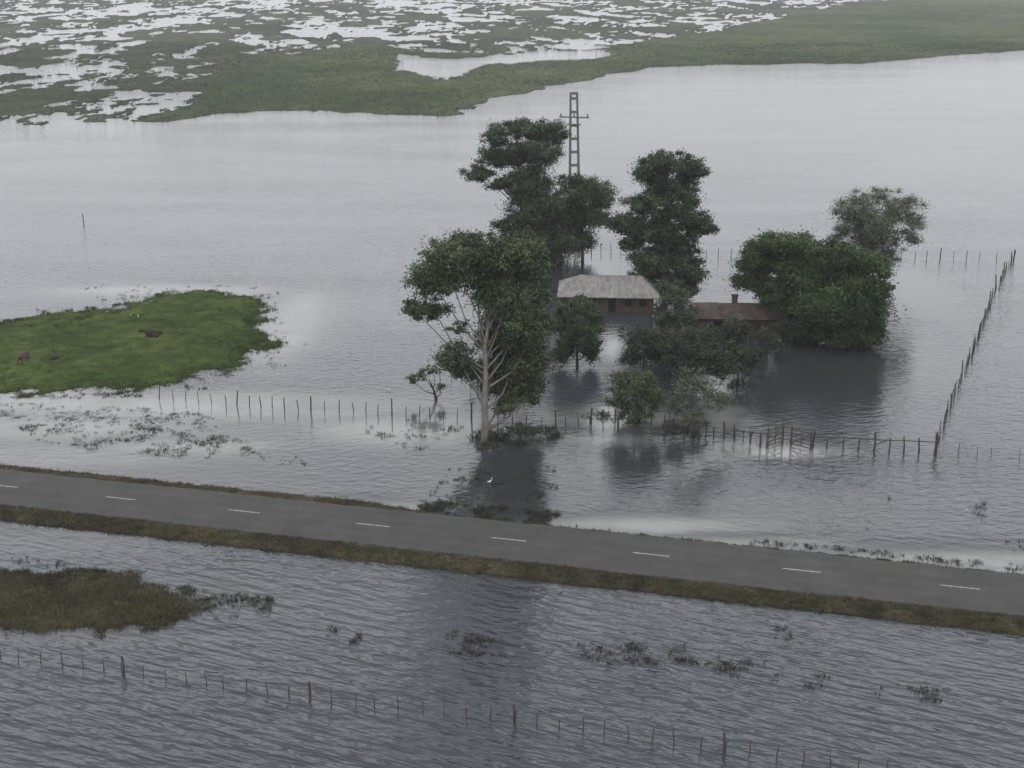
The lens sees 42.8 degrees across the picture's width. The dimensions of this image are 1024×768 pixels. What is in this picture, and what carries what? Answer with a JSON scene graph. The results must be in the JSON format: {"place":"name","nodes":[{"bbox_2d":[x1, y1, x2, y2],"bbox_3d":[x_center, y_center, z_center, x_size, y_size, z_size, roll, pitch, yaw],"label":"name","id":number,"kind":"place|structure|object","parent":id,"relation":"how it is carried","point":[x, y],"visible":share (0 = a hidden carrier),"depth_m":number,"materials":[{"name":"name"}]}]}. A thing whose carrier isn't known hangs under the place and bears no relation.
{"place":"outdoors","nodes":[
{"label":"outdoors","id":0,"kind":"place"},
{"bbox_2d":[0,0,1023,767],"bbox_3d":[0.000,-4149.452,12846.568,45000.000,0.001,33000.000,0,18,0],"label":"water","id":1,"kind":"structure","parent":0,"point":[322,222],"depth_m":136.14,"materials":[{"name":"grey liquid"}]},
{"bbox_2d":[0,283,1023,702],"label":"marsh weeds","id":2,"kind":"object","parent":1,"relation":"on","point":[428,507],"visible":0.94,"depth_m":117.26,"materials":[{"name":"green plant"}]},
{"bbox_2d":[0,42,1023,124],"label":"marsh reeds","id":3,"kind":"object","parent":1,"relation":"on","point":[959,47],"visible":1,"depth_m":584.71,"materials":[{"name":"green plant"}]},
{"bbox_2d":[0,0,1023,636],"bbox_3d":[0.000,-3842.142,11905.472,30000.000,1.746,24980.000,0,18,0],"label":"ground","id":4,"kind":"structure","parent":0,"point":[918,22],"depth_m":525.65,"materials":[{"name":"green plant"}]},
{"bbox_2d":[15,351,29,364],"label":"cow","id":5,"kind":"object","parent":4,"relation":"on","point":[21,356],"visible":1,"depth_m":156.64},
{"bbox_2d":[0,566,215,638],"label":"islet grass","id":6,"kind":"structure","parent":4,"relation":"on","point":[71,600],"depth_m":99.85,"materials":[{"name":"green plant"}]},
{"bbox_2d":[121,656,124,674],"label":"fence post","id":7,"kind":"object","parent":4,"relation":"on","point":[123,666],"visible":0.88,"depth_m":89.72,"materials":[{"name":"grey wood"}]},
{"bbox_2d":[139,329,161,336],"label":"cow","id":8,"kind":"object","parent":4,"relation":"on","point":[153,333],"visible":1,"depth_m":168.22},
{"bbox_2d":[0,289,302,398],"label":"island grass","id":9,"kind":"structure","parent":4,"relation":"on","point":[182,373],"depth_m":166.74,"materials":[{"name":"green plant"}]},
{"bbox_2d":[308,681,310,700],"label":"fence post","id":10,"kind":"object","parent":4,"relation":"on","point":[309,686],"visible":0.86,"depth_m":86.63,"materials":[{"name":"grey wood"}]},
{"bbox_2d":[159,384,585,426],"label":"wire fence","id":11,"kind":"object","parent":4,"relation":"on","point":[310,404],"visible":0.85,"depth_m":141.28,"materials":[{"name":"grey wood"}]},
{"bbox_2d":[403,362,446,399],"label":"bent tree","id":12,"kind":"object","parent":4,"relation":"on","point":[422,375],"visible":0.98,"depth_m":144.99,"materials":[{"name":"green plant"}]},
{"bbox_2d":[461,379,478,394],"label":"shrub","id":13,"kind":"object","parent":4,"relation":"on","point":[470,386],"visible":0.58,"depth_m":147.64,"materials":[{"name":"green plant"}]},
{"bbox_2d":[0,647,944,767],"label":"wire fence","id":14,"kind":"object","parent":4,"relation":"on","point":[288,692],"visible":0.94,"depth_m":84.59,"materials":[{"name":"brown wood"}]},
{"bbox_2d":[396,219,569,444],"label":"eucalyptus tree","id":15,"kind":"object","parent":4,"relation":"on","point":[507,277],"visible":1,"depth_m":130.79,"materials":[{"name":"green plant"}]},
{"bbox_2d":[0,464,1023,637],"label":"verge grass","id":16,"kind":"structure","parent":4,"relation":"on","point":[388,550],"depth_m":106.91,"materials":[{"name":"green plant"}]},
{"bbox_2d":[512,704,514,723],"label":"fence post","id":17,"kind":"object","parent":4,"relation":"on","point":[513,705],"visible":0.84,"depth_m":83.96,"materials":[{"name":"grey wood"}]},
{"bbox_2d":[454,116,588,266],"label":"eucalyptus tree","id":18,"kind":"object","parent":4,"relation":"on","point":[532,189],"visible":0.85,"depth_m":202.00,"materials":[{"name":"green plant"}]},
{"bbox_2d":[488,420,559,441],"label":"shrub","id":19,"kind":"object","parent":4,"relation":"on","point":[518,426],"visible":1,"depth_m":133.17,"materials":[{"name":"green plant"}]},
{"bbox_2d":[559,92,588,174],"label":"power pylon","id":20,"kind":"object","parent":4,"relation":"on","point":[571,125],"visible":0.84,"depth_m":241.25,"materials":[{"name":"metal"}]},
{"bbox_2d":[545,292,611,367],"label":"willow tree","id":21,"kind":"object","parent":4,"relation":"on","point":[589,325],"visible":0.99,"depth_m":155.71,"materials":[{"name":"green plant"}]},
{"bbox_2d":[550,172,621,261],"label":"eucalyptus tree","id":22,"kind":"object","parent":4,"relation":"on","point":[582,192],"visible":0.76,"depth_m":207.00,"materials":[{"name":"green plant"}]},
{"bbox_2d":[559,297,656,313],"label":"window frames and posts","id":23,"kind":"structure","parent":4,"relation":"on","point":[624,303],"depth_m":181.04,"materials":[{"name":"brown wood"}]},
{"bbox_2d":[563,297,653,312],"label":"walls","id":24,"kind":"structure","parent":4,"relation":"on","point":[603,303],"depth_m":181.50,"materials":[{"name":"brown wood"}]},
{"bbox_2d":[557,275,659,298],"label":"roof","id":25,"kind":"structure","parent":24,"relation":"on","point":[633,287],"depth_m":182.01,"materials":[{"name":"metal"}]},
{"bbox_2d":[557,275,659,297],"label":"ridge caps","id":26,"kind":"object","parent":25,"relation":"on","point":[605,275],"visible":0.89,"depth_m":183.73,"materials":[{"name":"metal"}]},
{"bbox_2d":[572,298,645,311],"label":"windows and door","id":27,"kind":"structure","parent":24,"relation":"attached to","point":[611,304],"depth_m":181.34,"materials":[{"name":"black"}]},
{"bbox_2d":[598,363,675,428],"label":"shrub","id":28,"kind":"object","parent":4,"relation":"on","point":[641,394],"visible":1,"depth_m":135.57,"materials":[{"name":"green plant"}]},
{"bbox_2d":[611,320,670,374],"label":"shrub","id":29,"kind":"object","parent":4,"relation":"on","point":[633,354],"visible":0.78,"depth_m":152.74,"materials":[{"name":"green plant"}]},
{"bbox_2d":[599,148,720,299],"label":"eucalyptus tree","id":30,"kind":"object","parent":4,"relation":"on","point":[671,248],"visible":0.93,"depth_m":182.70,"materials":[{"name":"green plant"}]},
{"bbox_2d":[650,300,669,325],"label":"shrub","id":31,"kind":"object","parent":4,"relation":"on","point":[658,308],"visible":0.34,"depth_m":172.91,"materials":[{"name":"green plant"}]},
{"bbox_2d":[589,408,750,443],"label":"wire fence","id":32,"kind":"object","parent":4,"relation":"on","point":[590,422],"visible":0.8,"depth_m":135.30,"materials":[{"name":"grey wood"}]},
{"bbox_2d":[648,282,703,335],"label":"shrub","id":33,"kind":"object","parent":4,"relation":"on","point":[680,314],"visible":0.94,"depth_m":168.45,"materials":[{"name":"green plant"}]},
{"bbox_2d":[643,320,748,385],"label":"shrub","id":34,"kind":"object","parent":4,"relation":"on","point":[695,346],"visible":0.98,"depth_m":147.80,"materials":[{"name":"green plant"}]},
{"bbox_2d":[661,363,744,433],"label":"shrub","id":35,"kind":"object","parent":4,"relation":"on","point":[722,398],"visible":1,"depth_m":133.26,"materials":[{"name":"green plant"}]},
{"bbox_2d":[699,322,722,336],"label":"shrub","id":36,"kind":"object","parent":4,"relation":"on","point":[708,327],"visible":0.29,"depth_m":166.40,"materials":[{"name":"green plant"}]},
{"bbox_2d":[722,732,725,752],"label":"fence post","id":37,"kind":"object","parent":4,"relation":"on","point":[724,740],"visible":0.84,"depth_m":80.91,"materials":[{"name":"grey wood"}]},
{"bbox_2d":[689,294,787,335],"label":"house with chimney","id":38,"kind":"structure","parent":4,"relation":"on","point":[754,313],"depth_m":170.19,"materials":[{"name":"brown wood"}]},
{"bbox_2d":[716,312,765,381],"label":"shrub","id":39,"kind":"object","parent":4,"relation":"on","point":[733,328],"visible":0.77,"depth_m":150.22,"materials":[{"name":"green plant"}]},
{"bbox_2d":[734,428,769,441],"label":"rail fence","id":40,"kind":"object","parent":4,"relation":"on","point":[752,432],"visible":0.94,"depth_m":132.56,"materials":[{"name":"grey wood"}]},
{"bbox_2d":[759,432,761,446],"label":"fence post","id":41,"kind":"object","parent":4,"relation":"on","point":[760,443],"visible":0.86,"depth_m":131.61,"materials":[{"name":"grey wood"}]},
{"bbox_2d":[743,326,789,357],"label":"shrub","id":42,"kind":"object","parent":4,"relation":"on","point":[762,336],"visible":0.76,"depth_m":159.51,"materials":[{"name":"green plant"}]},
{"bbox_2d":[722,227,826,328],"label":"spreading shade tree","id":43,"kind":"object","parent":4,"relation":"on","point":[765,255],"visible":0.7,"depth_m":167.00,"materials":[{"name":"green plant"}]},
{"bbox_2d":[766,422,784,447],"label":"wooden gate","id":44,"kind":"structure","parent":4,"relation":"on","point":[775,439],"depth_m":131.82,"materials":[{"name":"grey wood"}]},
{"bbox_2d":[790,426,812,450],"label":"wooden gate","id":45,"kind":"structure","parent":4,"relation":"on","point":[801,438],"depth_m":131.22,"materials":[{"name":"grey wood"}]},
{"bbox_2d":[768,234,906,351],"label":"spreading shade tree","id":46,"kind":"object","parent":4,"relation":"on","point":[843,302],"visible":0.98,"depth_m":162.00,"materials":[{"name":"green plant"}]},
{"bbox_2d":[706,247,1015,260],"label":"wire fence","id":47,"kind":"object","parent":4,"relation":"on","point":[897,253],"visible":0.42,"depth_m":213.51,"materials":[{"name":"grey wood"}]},
{"bbox_2d":[812,431,939,453],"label":"rail fence","id":48,"kind":"object","parent":4,"relation":"on","point":[890,440],"visible":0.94,"depth_m":130.29,"materials":[{"name":"grey wood"}]},
{"bbox_2d":[823,186,935,274],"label":"sparse tree","id":49,"kind":"object","parent":4,"relation":"on","point":[857,218],"visible":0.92,"depth_m":188.36,"materials":[{"name":"green plant"}]},
{"bbox_2d":[935,251,1015,443],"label":"wire fence","id":50,"kind":"object","parent":4,"relation":"on","point":[979,330],"visible":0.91,"depth_m":166.68,"materials":[{"name":"grey wood"}]},
{"bbox_2d":[940,443,1021,459],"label":"wire fence","id":51,"kind":"object","parent":4,"relation":"on","point":[984,450],"visible":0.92,"depth_m":129.24,"materials":[{"name":"grey wood"}]},
{"bbox_2d":[0,469,1023,615],"bbox_3d":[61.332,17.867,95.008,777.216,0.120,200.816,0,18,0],"label":"road","id":52,"kind":"structure","parent":0,"point":[904,582],"depth_m":108.89,"materials":[{"name":"grey asphalt"}]},
{"bbox_2d":[0,485,976,588],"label":"road centre line","id":53,"kind":"object","parent":52,"relation":"on","point":[522,540],"visible":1,"depth_m":109.56,"materials":[{"name":"paint"}]}
]}

